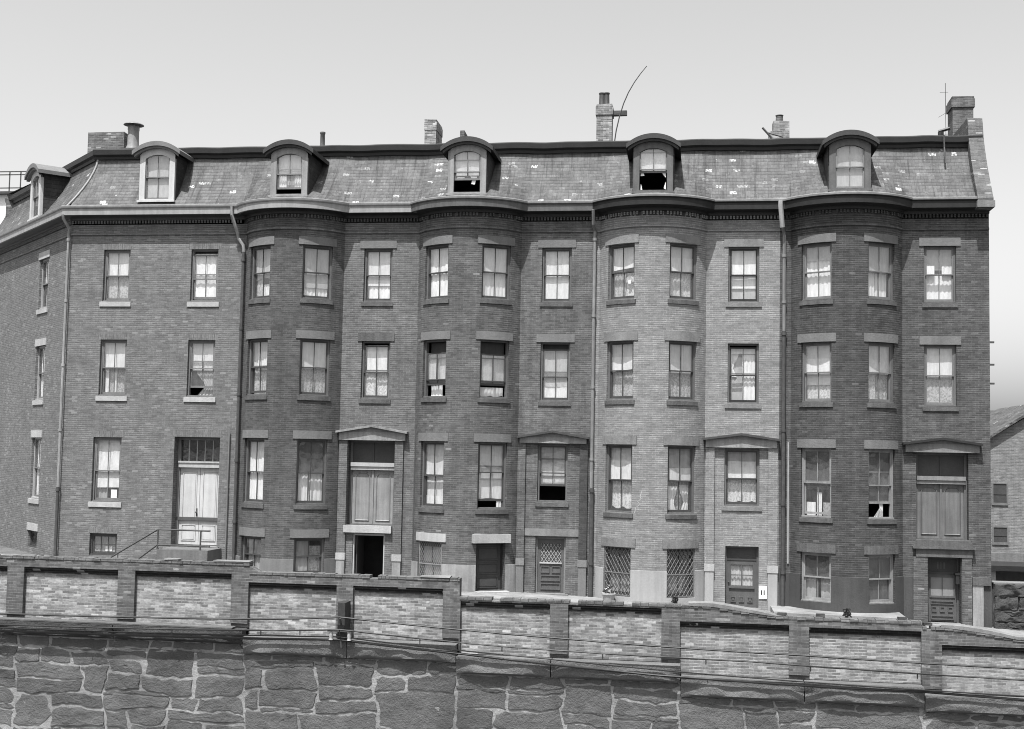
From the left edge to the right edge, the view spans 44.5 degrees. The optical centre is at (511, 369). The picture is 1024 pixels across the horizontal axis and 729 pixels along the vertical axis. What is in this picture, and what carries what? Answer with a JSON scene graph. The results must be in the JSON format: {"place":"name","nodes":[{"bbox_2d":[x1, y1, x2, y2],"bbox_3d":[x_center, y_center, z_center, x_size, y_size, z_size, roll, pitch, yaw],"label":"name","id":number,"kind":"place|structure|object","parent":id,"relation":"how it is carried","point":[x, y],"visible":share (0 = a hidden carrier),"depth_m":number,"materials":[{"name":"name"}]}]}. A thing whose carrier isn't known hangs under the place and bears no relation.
{"place":"outdoors","nodes":[
{"label":"outdoors","id":0,"kind":"place"},
{"bbox_2d":[0,540,1015,696],"bbox_3d":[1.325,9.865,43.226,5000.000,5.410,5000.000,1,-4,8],"label":"ground","id":1,"kind":"structure","parent":0,"point":[5,550],"depth_m":33.15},
{"bbox_2d":[0,171,25,223],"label":"apartment block","id":2,"kind":"structure","parent":1,"relation":"on","point":[3,194],"depth_m":63.49,"materials":[{"name":"paint"}]},
{"bbox_2d":[0,121,265,560],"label":"row house","id":3,"kind":"structure","parent":1,"relation":"on","point":[122,265],"depth_m":46.25,"materials":[{"name":"brick"}]},
{"bbox_2d":[27,522,37,547],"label":"window","id":4,"kind":"structure","parent":3,"relation":"in","point":[33,527],"depth_m":48.83,"materials":[{"name":"paint"}]},
{"bbox_2d":[28,430,42,503],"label":"window","id":5,"kind":"structure","parent":3,"relation":"in","point":[34,433],"depth_m":49.26,"materials":[{"name":"grey glass"}]},
{"bbox_2d":[32,338,46,404],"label":"window","id":6,"kind":"structure","parent":3,"relation":"in","point":[38,342],"depth_m":49.50,"materials":[{"name":"grey paint"}]},
{"bbox_2d":[36,249,50,314],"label":"window","id":7,"kind":"structure","parent":3,"relation":"in","point":[45,269],"depth_m":49.76,"materials":[{"name":"grey glass"}]},
{"bbox_2d":[88,527,118,555],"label":"window","id":8,"kind":"structure","parent":3,"relation":"in","point":[108,544],"depth_m":45.93,"materials":[{"name":"glass"}]},
{"bbox_2d":[88,431,124,507],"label":"window","id":9,"kind":"structure","parent":3,"relation":"in","point":[107,465],"depth_m":46.14,"materials":[{"name":"grey glass"}]},
{"bbox_2d":[95,334,129,400],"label":"window","id":10,"kind":"structure","parent":3,"relation":"in","point":[114,351],"depth_m":46.41,"materials":[{"name":"grey glass"}]},
{"bbox_2d":[99,244,133,306],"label":"window","id":11,"kind":"structure","parent":3,"relation":"in","point":[117,264],"depth_m":46.62,"materials":[{"name":"grey glass"}]},
{"bbox_2d":[175,437,219,545],"bbox_3d":[-11.452,4.449,45.788,1.732,3.956,0.210,1,-4,8],"label":"front door","id":12,"kind":"structure","parent":3,"relation":"in","point":[197,487],"depth_m":45.81,"materials":[{"name":"grey paint"}]},
{"bbox_2d":[183,334,217,401],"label":"window","id":13,"kind":"structure","parent":3,"relation":"in","point":[201,347],"depth_m":45.91,"materials":[{"name":"grey glass"}]},
{"bbox_2d":[187,243,220,306],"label":"window","id":14,"kind":"structure","parent":3,"relation":"in","point":[204,262],"depth_m":46.13,"materials":[{"name":"white glass"}]},
{"bbox_2d":[235,119,442,576],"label":"row house","id":15,"kind":"structure","parent":1,"relation":"on","point":[327,417],"depth_m":44.72,"materials":[{"name":"grey brick"}]},
{"bbox_2d":[239,527,264,568],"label":"window","id":16,"kind":"structure","parent":15,"relation":"in","point":[254,535],"depth_m":44.40,"materials":[{"name":"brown paint"}]},
{"bbox_2d":[241,430,268,507],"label":"window","id":17,"kind":"structure","parent":15,"relation":"in","point":[255,450],"depth_m":44.66,"materials":[{"name":"grey glass"}]},
{"bbox_2d":[244,330,271,399],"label":"window","id":18,"kind":"structure","parent":15,"relation":"in","point":[260,357],"depth_m":44.93,"materials":[{"name":"grey glass"}]},
{"bbox_2d":[247,236,274,304],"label":"window","id":19,"kind":"structure","parent":15,"relation":"in","point":[260,271],"depth_m":45.15,"materials":[{"name":"grey glass"}]},
{"bbox_2d":[290,529,328,572],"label":"window","id":20,"kind":"structure","parent":15,"relation":"in","point":[307,558],"depth_m":44.11,"materials":[{"name":"grey glass"}]},
{"bbox_2d":[293,430,331,508],"bbox_3d":[-7.127,3.538,44.275,1.391,2.765,0.467,3,-4,-23],"label":"window","id":21,"kind":"structure","parent":15,"relation":"in","point":[310,470],"depth_m":44.34,"materials":[{"name":"grey glass"}]},
{"bbox_2d":[296,330,334,400],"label":"window","id":22,"kind":"structure","parent":15,"relation":"in","point":[313,369],"depth_m":44.58,"materials":[{"name":"grey glass"}]},
{"bbox_2d":[299,236,336,304],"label":"window","id":23,"kind":"structure","parent":15,"relation":"in","point":[313,276],"depth_m":44.80,"materials":[{"name":"grey glass"}]},
{"bbox_2d":[352,533,384,573],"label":"basement door","id":24,"kind":"structure","parent":15,"relation":"in","point":[358,569],"depth_m":44.68,"materials":[{"name":"grey paint"}]},
{"bbox_2d":[349,440,394,524],"bbox_3d":[-4.991,4.033,44.810,1.700,3.020,0.240,1,-4,8],"label":"front door","id":25,"kind":"structure","parent":15,"relation":"in","point":[371,496],"depth_m":44.84,"materials":[{"name":"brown paint"}]},
{"bbox_2d":[358,333,394,403],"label":"window","id":26,"kind":"structure","parent":15,"relation":"in","point":[376,377],"depth_m":45.00,"materials":[{"name":"grey glass"}]},
{"bbox_2d":[360,240,396,305],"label":"window","id":27,"kind":"structure","parent":15,"relation":"in","point":[378,276],"depth_m":45.22,"materials":[{"name":"white glass"}]},
{"bbox_2d":[410,130,596,596],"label":"row house","id":28,"kind":"structure","parent":1,"relation":"on","point":[503,409],"depth_m":43.76,"materials":[{"name":"brick"}]},
{"bbox_2d":[416,532,445,575],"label":"window","id":29,"kind":"structure","parent":28,"relation":"in","point":[430,557],"depth_m":43.47,"materials":[{"name":"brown paint"}]},
{"bbox_2d":[418,433,448,512],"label":"window","id":30,"kind":"structure","parent":28,"relation":"in","point":[433,459],"depth_m":43.76,"materials":[{"name":"white glass"}]},
{"bbox_2d":[420,331,450,401],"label":"window","id":31,"kind":"structure","parent":28,"relation":"in","point":[437,357],"depth_m":44.02,"materials":[{"name":"grey glass"}]},
{"bbox_2d":[423,235,452,304],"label":"window","id":32,"kind":"structure","parent":28,"relation":"in","point":[437,258],"depth_m":44.20,"materials":[{"name":"white glass"}]},
{"bbox_2d":[472,534,510,592],"bbox_3d":[-0.746,6.701,43.065,1.391,2.078,0.680,3,-4,-23],"label":"basement door","id":33,"kind":"structure","parent":28,"relation":"in","point":[488,546],"depth_m":43.26,"materials":[{"name":"black paint"}]},
{"bbox_2d":[474,433,510,513],"bbox_3d":[-0.719,3.597,43.350,1.391,2.765,0.429,3,-4,-23],"label":"window","id":34,"kind":"structure","parent":28,"relation":"in","point":[491,474],"depth_m":43.44,"materials":[{"name":"grey glass"}]},
{"bbox_2d":[476,331,512,402],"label":"window","id":35,"kind":"structure","parent":28,"relation":"in","point":[493,369],"depth_m":43.69,"materials":[{"name":"grey glass"}]},
{"bbox_2d":[478,235,514,304],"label":"window","id":36,"kind":"structure","parent":28,"relation":"in","point":[495,272],"depth_m":43.91,"materials":[{"name":"grey glass"}]},
{"bbox_2d":[535,537,565,592],"bbox_3d":[1.353,6.813,43.644,1.052,1.976,0.150,1,-4,8],"label":"basement door","id":37,"kind":"structure","parent":28,"relation":"in","point":[550,551],"depth_m":43.61,"materials":[{"name":"grey paint"}]},
{"bbox_2d":[535,444,568,506],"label":"window","id":38,"kind":"structure","parent":28,"relation":"in","point":[552,458],"depth_m":43.88,"materials":[{"name":"grey glass"}]},
{"bbox_2d":[536,334,574,405],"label":"window","id":39,"kind":"structure","parent":28,"relation":"in","point":[555,357],"depth_m":44.07,"materials":[{"name":"grey glass"}]},
{"bbox_2d":[538,239,575,306],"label":"window","id":40,"kind":"structure","parent":28,"relation":"in","point":[557,253],"depth_m":44.29,"materials":[{"name":"white glass"}]},
{"bbox_2d":[0,617,1023,728],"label":"retaining wall","id":41,"kind":"structure","parent":1,"relation":"on","point":[58,681],"depth_m":32.61,"materials":[{"name":"black stone"}]},
{"bbox_2d":[0,554,1023,695],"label":"parapet wall","id":42,"kind":"structure","parent":41,"relation":"on","point":[75,585],"depth_m":32.61,"materials":[{"name":"brick"}]},
{"bbox_2d":[328,600,350,647],"bbox_3d":[-4.441,6.672,32.824,0.680,1.164,0.613,1,-4,8],"label":"cable bracket","id":43,"kind":"object","parent":42,"relation":"attached to","point":[343,609],"visible":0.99,"depth_m":32.64,"materials":[{"name":"grey metal"}]},
{"bbox_2d":[0,630,1023,700],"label":"cable","id":44,"kind":"object","parent":43,"relation":"attached to","point":[578,667],"visible":1,"depth_m":31.86,"materials":[{"name":"black paint"}]},
{"bbox_2d":[0,613,1023,669],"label":"cable","id":45,"kind":"object","parent":43,"relation":"attached to","point":[911,662],"visible":1,"depth_m":31.79,"materials":[{"name":"black paint"}]},
{"bbox_2d":[0,624,1023,680],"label":"cable","id":46,"kind":"object","parent":43,"relation":"hanging from","point":[299,630],"visible":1,"depth_m":31.79,"materials":[{"name":"black paint"}]},
{"bbox_2d":[0,627,1023,696],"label":"cable","id":47,"kind":"object","parent":43,"relation":"hanging from","point":[527,657],"visible":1,"depth_m":31.80,"materials":[{"name":"black paint"}]},
{"bbox_2d":[671,596,678,602],"bbox_3d":[4.190,5.913,32.166,0.196,0.210,0.163,-3,-5,45],"label":"weed","id":48,"kind":"object","parent":42,"relation":"on","point":[675,599],"visible":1,"depth_m":32.14,"materials":[{"name":"plant"}]},
{"bbox_2d":[816,613,824,616],"bbox_3d":[7.789,6.194,31.577,0.228,0.078,0.120,0,-4,14],"label":"loose brick","id":49,"kind":"object","parent":42,"relation":"on","point":[820,615],"visible":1,"depth_m":31.53,"materials":[{"name":"brick"}]},
{"bbox_2d":[842,608,851,617],"bbox_3d":[8.458,6.136,31.549,0.252,0.264,0.206,1,-4,8],"label":"weed","id":50,"kind":"object","parent":42,"relation":"on","point":[847,612],"visible":1,"depth_m":31.52,"materials":[{"name":"plant"}]},
{"bbox_2d":[897,617,907,619],"bbox_3d":[9.769,6.219,31.299,0.234,0.077,0.122,1,-4,2],"label":"loose brick","id":51,"kind":"object","parent":42,"relation":"on","point":[901,618],"visible":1,"depth_m":31.24,"materials":[{"name":"brick"}]},
{"bbox_2d":[922,622,931,625],"bbox_3d":[10.362,6.338,31.206,0.235,0.078,0.122,2,-4,-9],"label":"loose brick","id":52,"kind":"object","parent":42,"relation":"on","point":[927,623],"visible":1,"depth_m":31.16,"materials":[{"name":"brick"}]},
{"bbox_2d":[588,92,780,610],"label":"row house","id":53,"kind":"structure","parent":1,"relation":"on","point":[684,467],"depth_m":42.88,"materials":[{"name":"brick"}]},
{"bbox_2d":[601,537,635,596],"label":"window","id":54,"kind":"structure","parent":53,"relation":"in","point":[617,550],"depth_m":42.55,"materials":[{"name":"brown paint"}]},
{"bbox_2d":[602,436,636,517],"bbox_3d":[3.696,3.638,42.725,1.391,2.765,0.429,-2,-5,39],"label":"window","id":55,"kind":"structure","parent":53,"relation":"in","point":[620,459],"depth_m":42.83,"materials":[{"name":"white glass"}]},
{"bbox_2d":[604,332,637,404],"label":"window","id":56,"kind":"structure","parent":53,"relation":"in","point":[620,376],"depth_m":43.09,"materials":[{"name":"grey glass"}]},
{"bbox_2d":[605,234,638,304],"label":"window","id":57,"kind":"structure","parent":53,"relation":"in","point":[623,259],"depth_m":43.32,"materials":[{"name":"grey glass"}]},
{"bbox_2d":[614,66,646,140],"bbox_3d":[4.526,-9.849,48.007,1.273,3.709,0.052,1,-4,8],"label":"roof aerial","id":58,"kind":"object","parent":53,"relation":"on","point":[624,102],"visible":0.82,"depth_m":48.04,"materials":[{"name":"metal"}]},
{"bbox_2d":[662,540,698,597],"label":"window","id":59,"kind":"structure","parent":53,"relation":"in","point":[680,580],"depth_m":42.27,"materials":[{"name":"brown paint"}]},
{"bbox_2d":[663,436,698,518],"bbox_3d":[5.691,3.660,42.477,1.391,2.765,0.509,3,-4,-23],"label":"window","id":60,"kind":"structure","parent":53,"relation":"in","point":[679,464],"depth_m":42.57,"materials":[{"name":"grey glass"}]},
{"bbox_2d":[664,332,699,405],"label":"window","id":61,"kind":"structure","parent":53,"relation":"in","point":[681,376],"depth_m":42.78,"materials":[{"name":"grey glass"}]},
{"bbox_2d":[666,234,700,305],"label":"window","id":62,"kind":"structure","parent":53,"relation":"in","point":[681,255],"depth_m":43.04,"materials":[{"name":"grey glass"}]},
{"bbox_2d":[721,449,761,510],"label":"window","id":63,"kind":"structure","parent":53,"relation":"in","point":[739,464],"depth_m":42.97,"materials":[{"name":"grey glass"}]},
{"bbox_2d":[725,546,757,607],"bbox_3d":[7.867,7.084,42.878,1.120,2.300,0.490,1,-4,8],"label":"basement door","id":64,"kind":"structure","parent":53,"relation":"in","point":[741,562],"depth_m":42.73,"materials":[{"name":"paint"}]},
{"bbox_2d":[725,344,760,408],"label":"window","id":65,"kind":"structure","parent":53,"relation":"in","point":[742,371],"depth_m":43.19,"materials":[{"name":"grey glass"}]},
{"bbox_2d":[724,238,763,306],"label":"window","id":66,"kind":"structure","parent":53,"relation":"in","point":[743,260],"depth_m":43.40,"materials":[{"name":"grey glass"}]},
{"bbox_2d":[759,586,766,598],"bbox_3d":[8.496,7.537,42.358,0.260,0.430,0.032,1,-4,8],"label":"house number plate","id":67,"kind":"object","parent":53,"relation":"attached to","point":[762,592],"visible":1,"depth_m":42.35,"materials":[{"name":"white paint"}]},
{"bbox_2d":[762,127,782,138],"bbox_3d":[9.313,-8.409,44.700,0.754,0.576,0.080,1,-4,8],"label":"roof aerial","id":68,"kind":"object","parent":53,"relation":"on","point":[766,132],"visible":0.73,"depth_m":44.69,"materials":[{"name":"metal"}]},
{"bbox_2d":[768,96,994,627],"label":"row house","id":69,"kind":"structure","parent":1,"relation":"on","point":[884,434],"depth_m":41.99,"materials":[{"name":"brick"}]},
{"bbox_2d":[797,333,835,406],"bbox_3d":[10.289,0.015,42.068,1.391,2.475,0.470,-2,-5,39],"label":"window","id":70,"kind":"structure","parent":69,"relation":"in","point":[816,381],"depth_m":42.16,"materials":[{"name":"white glass"}]},
{"bbox_2d":[797,439,835,522],"bbox_3d":[10.219,3.701,41.818,1.391,2.765,0.469,-2,-5,39],"label":"window","id":71,"kind":"structure","parent":69,"relation":"in","point":[816,472],"depth_m":41.88,"materials":[{"name":"glass"}]},
{"bbox_2d":[797,542,835,602],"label":"window","id":72,"kind":"structure","parent":69,"relation":"in","point":[816,558],"depth_m":41.67,"materials":[{"name":"glass"}]},
{"bbox_2d":[798,233,835,305],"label":"window","id":73,"kind":"structure","parent":69,"relation":"in","point":[817,258],"depth_m":42.35,"materials":[{"name":"white glass"}]},
{"bbox_2d":[864,233,897,305],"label":"window","id":74,"kind":"structure","parent":69,"relation":"in","point":[880,256],"depth_m":42.09,"materials":[{"name":"grey glass"}]},
{"bbox_2d":[864,333,897,407],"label":"window","id":75,"kind":"structure","parent":69,"relation":"in","point":[880,355],"depth_m":41.87,"materials":[{"name":"grey glass"}]},
{"bbox_2d":[864,440,897,523],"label":"window","id":76,"kind":"structure","parent":69,"relation":"in","point":[880,452],"depth_m":41.64,"materials":[{"name":"glass"}]},
{"bbox_2d":[864,545,897,603],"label":"window","id":77,"kind":"structure","parent":69,"relation":"in","point":[880,557],"depth_m":41.40,"materials":[{"name":"glass"}]},
{"bbox_2d":[919,237,960,306],"bbox_3d":[14.500,-3.292,42.452,1.350,2.385,0.399,1,-4,8],"label":"window","id":78,"kind":"structure","parent":69,"relation":"in","point":[939,289],"depth_m":42.51,"materials":[{"name":"white glass"}]},
{"bbox_2d":[919,336,960,410],"bbox_3d":[14.430,0.127,42.181,1.350,2.525,0.320,1,-4,8],"label":"window","id":79,"kind":"structure","parent":69,"relation":"in","point":[939,351],"depth_m":42.24,"materials":[{"name":"grey glass"}]},
{"bbox_2d":[916,452,966,539],"bbox_3d":[14.414,4.228,42.019,1.690,2.890,0.240,1,-4,8],"label":"front door","id":80,"kind":"structure","parent":69,"relation":"in","point":[941,478],"depth_m":42.03,"materials":[{"name":"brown paint"}]},
{"bbox_2d":[939,83,945,124],"bbox_3d":[16.195,-9.345,46.933,0.354,2.900,0.022,1,-4,8],"label":"roof aerial","id":81,"kind":"object","parent":69,"relation":"on","point":[945,103],"visible":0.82,"depth_m":46.96,"materials":[{"name":"metal"}]},
{"bbox_2d":[928,557,958,622],"bbox_3d":[14.455,7.369,42.127,1.060,2.400,0.460,1,-4,8],"label":"basement door","id":82,"kind":"structure","parent":69,"relation":"in","point":[943,593],"depth_m":41.92,"materials":[{"name":"paint"}]},
{"bbox_2d":[990,405,1023,552],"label":"terraced house","id":83,"kind":"structure","parent":1,"relation":"on","point":[1007,470],"depth_m":60.58,"materials":[{"name":"grey brick"}]},
{"bbox_2d":[992,482,1007,504],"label":"window","id":84,"kind":"structure","parent":83,"relation":"in","point":[999,490],"depth_m":60.57,"materials":[{"name":"grey glass"}]},
{"bbox_2d":[992,526,1007,544],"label":"window","id":85,"kind":"structure","parent":83,"relation":"in","point":[999,533],"depth_m":60.43,"materials":[{"name":"grey glass"}]},
{"bbox_2d":[991,552,1023,581],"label":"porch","id":86,"kind":"object","parent":1,"relation":"on","point":[1007,566],"visible":0.17,"depth_m":50.67,"materials":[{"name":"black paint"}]},
{"bbox_2d":[992,581,1023,629],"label":"stone block wall","id":87,"kind":"structure","parent":1,"relation":"on","point":[1007,604],"depth_m":41.09,"materials":[{"name":"black stone"}]},
{"bbox_2d":[0,0,1023,409],"label":"sky","id":88,"kind":"structure","parent":0,"point":[194,73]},
{"bbox_2d":[1,554,1023,634],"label":"pavement","id":89,"kind":"structure","parent":0,"point":[531,595],"depth_m":42.26,"materials":[{"name":"grey concrete"}]},
{"bbox_2d":[111,529,210,558],"bbox_3d":[-12.430,6.284,44.152,3.665,1.350,0.100,1,-4,8],"label":"stair railing","id":90,"kind":"object","parent":89,"relation":"on","point":[157,544],"visible":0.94,"depth_m":44.13,"materials":[{"name":"metal"}]},
{"bbox_2d":[555,595,681,605],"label":"raised pavement","id":91,"kind":"structure","parent":0,"point":[574,598],"depth_m":42.52,"materials":[{"name":"grey concrete"}]},
{"bbox_2d":[602,585,615,600],"bbox_3d":[3.256,7.519,42.086,0.480,0.591,0.480,1,-4,8],"label":"flower pot","id":92,"kind":"object","parent":91,"relation":"on","point":[608,594],"visible":0.94,"depth_m":41.95,"materials":[{"name":"white ceramic"}]},
{"bbox_2d":[770,606,907,618],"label":"raised pavement","id":93,"kind":"structure","parent":0,"point":[788,610],"depth_m":40.55,"materials":[{"name":"grey concrete"}]}
]}

